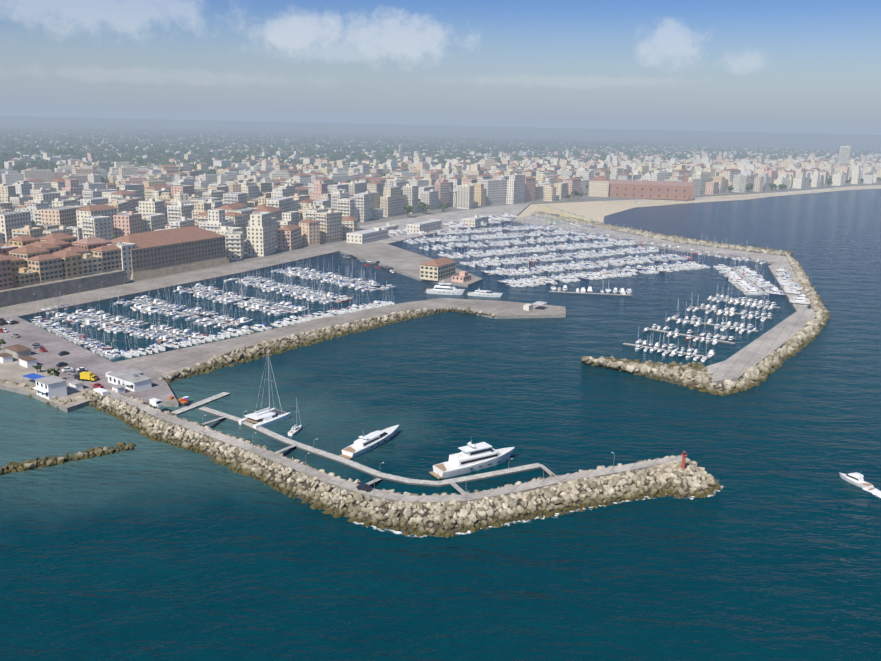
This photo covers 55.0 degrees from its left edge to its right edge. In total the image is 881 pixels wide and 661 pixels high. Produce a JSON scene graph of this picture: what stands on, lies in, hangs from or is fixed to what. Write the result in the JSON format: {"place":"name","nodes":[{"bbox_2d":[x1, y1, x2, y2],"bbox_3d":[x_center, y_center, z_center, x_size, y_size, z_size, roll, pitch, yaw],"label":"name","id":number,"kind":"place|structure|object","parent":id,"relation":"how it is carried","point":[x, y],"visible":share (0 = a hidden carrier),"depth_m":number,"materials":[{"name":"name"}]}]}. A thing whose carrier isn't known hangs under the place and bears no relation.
{"place":"outdoors","nodes":[
{"label":"outdoors","id":0,"kind":"place"},
{"bbox_2d":[0,316,177,402],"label":"apron paving","id":1,"kind":"structure","parent":0,"point":[54,345],"depth_m":369.70,"materials":[{"name":"grey concrete"}]},
{"bbox_2d":[0,241,481,316],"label":"quay road","id":2,"kind":"structure","parent":0,"point":[400,259],"depth_m":596.74,"materials":[{"name":"concrete"}]},
{"bbox_2d":[0,116,880,660],"bbox_3d":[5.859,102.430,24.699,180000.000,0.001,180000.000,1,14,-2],"label":"sea water","id":3,"kind":"structure","parent":0,"point":[148,550],"depth_m":250.91,"materials":[{"name":"blue liquid"}]},
{"bbox_2d":[67,229,780,496],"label":"floating docks","id":4,"kind":"object","parent":3,"relation":"on","point":[453,482],"visible":0.52,"depth_m":292.28,"materials":[{"name":"grey concrete"}]},
{"bbox_2d":[29,211,874,489],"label":"boats","id":5,"kind":"object","parent":3,"relation":"on","point":[470,457],"visible":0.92,"depth_m":510.96,"materials":[{"name":"white plastic"}]},
{"bbox_2d":[354,494,666,537],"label":"sea foam","id":6,"kind":"object","parent":3,"relation":"on","point":[398,532],"visible":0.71,"depth_m":228.93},
{"bbox_2d":[679,482,722,499],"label":"sea foam","id":7,"kind":"object","parent":3,"relation":"on","point":[708,495],"visible":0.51,"depth_m":250.69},
{"bbox_2d":[863,487,880,497],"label":"boat wake","id":8,"kind":"object","parent":3,"relation":"on","point":[875,493],"depth_m":255.44,"materials":[{"name":"white liquid"}]},
{"bbox_2d":[0,116,880,412],"bbox_3d":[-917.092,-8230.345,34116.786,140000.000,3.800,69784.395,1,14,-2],"label":"mainland","id":9,"kind":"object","parent":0,"point":[734,138],"depth_m":9311.49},
{"bbox_2d":[0,346,91,407],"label":"shore dirt","id":10,"kind":"structure","parent":9,"relation":"on","point":[14,371],"depth_m":341.62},
{"bbox_2d":[115,298,565,377],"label":"pier","id":11,"kind":"structure","parent":9,"relation":"on","point":[163,364],"depth_m":445.68,"materials":[{"name":"concrete"}]},
{"bbox_2d":[0,379,720,537],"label":"rock breakwater","id":12,"kind":"object","parent":9,"relation":"on","point":[671,470],"visible":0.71,"depth_m":248.58,"materials":[{"name":"beige stone"}]},
{"bbox_2d":[105,389,690,503],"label":"breakwater walkway","id":13,"kind":"structure","parent":12,"relation":"on","point":[299,468],"depth_m":256.06,"materials":[{"name":"concrete"}]},
{"bbox_2d":[0,221,811,499],"bbox_3d":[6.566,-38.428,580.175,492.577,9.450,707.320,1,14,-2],"label":"harbour building","id":14,"kind":"structure","parent":9,"relation":"on","point":[51,386],"depth_m":333.88,"materials":[{"name":"white plaster"},{"name":"dark glass"},{"name":"terracotta tile"}]},
{"bbox_2d":[37,226,783,532],"bbox_3d":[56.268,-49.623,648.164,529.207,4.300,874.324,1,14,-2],"label":"breakwater rocks","id":15,"kind":"object","parent":9,"relation":"on","point":[454,529],"visible":0.06,"depth_m":250.22,"materials":[{"name":"beige stone"}]},
{"bbox_2d":[0,132,877,372],"bbox_3d":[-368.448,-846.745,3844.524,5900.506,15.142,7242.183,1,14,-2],"label":"tree trunks","id":16,"kind":"object","parent":9,"relation":"on","point":[329,154],"depth_m":2413.92,"materials":[{"name":"brown plant"}]},
{"bbox_2d":[0,176,609,376],"bbox_3d":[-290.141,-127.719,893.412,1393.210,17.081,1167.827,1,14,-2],"label":"trees","id":17,"kind":"object","parent":16,"relation":"on","point":[407,207],"visible":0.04,"depth_m":996.12,"materials":[{"name":"green plant"}]},
{"bbox_2d":[0,127,880,189],"bbox_3d":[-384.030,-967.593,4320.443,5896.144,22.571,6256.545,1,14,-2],"label":"distant trees","id":18,"kind":"object","parent":16,"relation":"on","point":[208,156],"visible":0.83,"depth_m":3324.20,"materials":[{"name":"green plant"}]},
{"bbox_2d":[0,129,880,307],"bbox_3d":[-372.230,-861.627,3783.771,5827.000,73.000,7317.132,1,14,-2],"label":"town buildings","id":19,"kind":"structure","parent":9,"relation":"on","point":[183,221],"depth_m":998.87,"materials":[{"name":"paint"}]},
{"bbox_2d":[347,215,546,310],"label":"harbor buildings","id":20,"kind":"structure","parent":9,"relation":"on","point":[442,268],"depth_m":744.51,"materials":[{"name":"paint"}]},
{"bbox_2d":[158,211,830,395],"bbox_3d":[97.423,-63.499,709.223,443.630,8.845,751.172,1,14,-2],"label":"armour rock","id":21,"kind":"object","parent":9,"relation":"on","point":[754,376],"visible":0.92,"depth_m":405.42,"materials":[{"name":"beige stone"}]},
{"bbox_2d":[512,215,814,384],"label":"breakwater deck","id":22,"kind":"structure","parent":9,"relation":"on","point":[738,363],"depth_m":522.18,"materials":[{"name":"concrete"}]},
{"bbox_2d":[541,215,817,383],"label":"breakwater wall","id":23,"kind":"structure","parent":22,"relation":"on","point":[742,374],"depth_m":393.57,"materials":[{"name":"concrete"}]},
{"bbox_2d":[515,185,880,222],"bbox_3d":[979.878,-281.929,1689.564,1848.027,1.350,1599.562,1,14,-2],"label":"beach sand","id":24,"kind":"structure","parent":9,"relation":"on","point":[596,210],"depth_m":1193.44,"materials":[{"name":"beige sand"}]},
{"bbox_2d":[538,186,851,227],"bbox_3d":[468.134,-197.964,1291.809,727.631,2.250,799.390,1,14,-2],"label":"beach umbrellas","id":25,"kind":"object","parent":24,"relation":"on","point":[640,202],"visible":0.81,"depth_m":1205.41,"materials":[{"name":"beige fabric"}]},
{"bbox_2d":[0,0,880,134],"label":"sky","id":26,"kind":"structure","parent":0,"point":[772,66],"materials":[{"name":"blue"}]},
{"bbox_2d":[360,204,528,243],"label":"quay","id":27,"kind":"structure","parent":0,"point":[516,210],"depth_m":962.63,"materials":[{"name":"concrete"}]},
{"bbox_2d":[360,205,810,304],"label":"parked boats","id":28,"kind":"object","parent":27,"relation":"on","point":[791,285],"visible":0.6,"depth_m":619.41,"materials":[{"name":"white plastic"}]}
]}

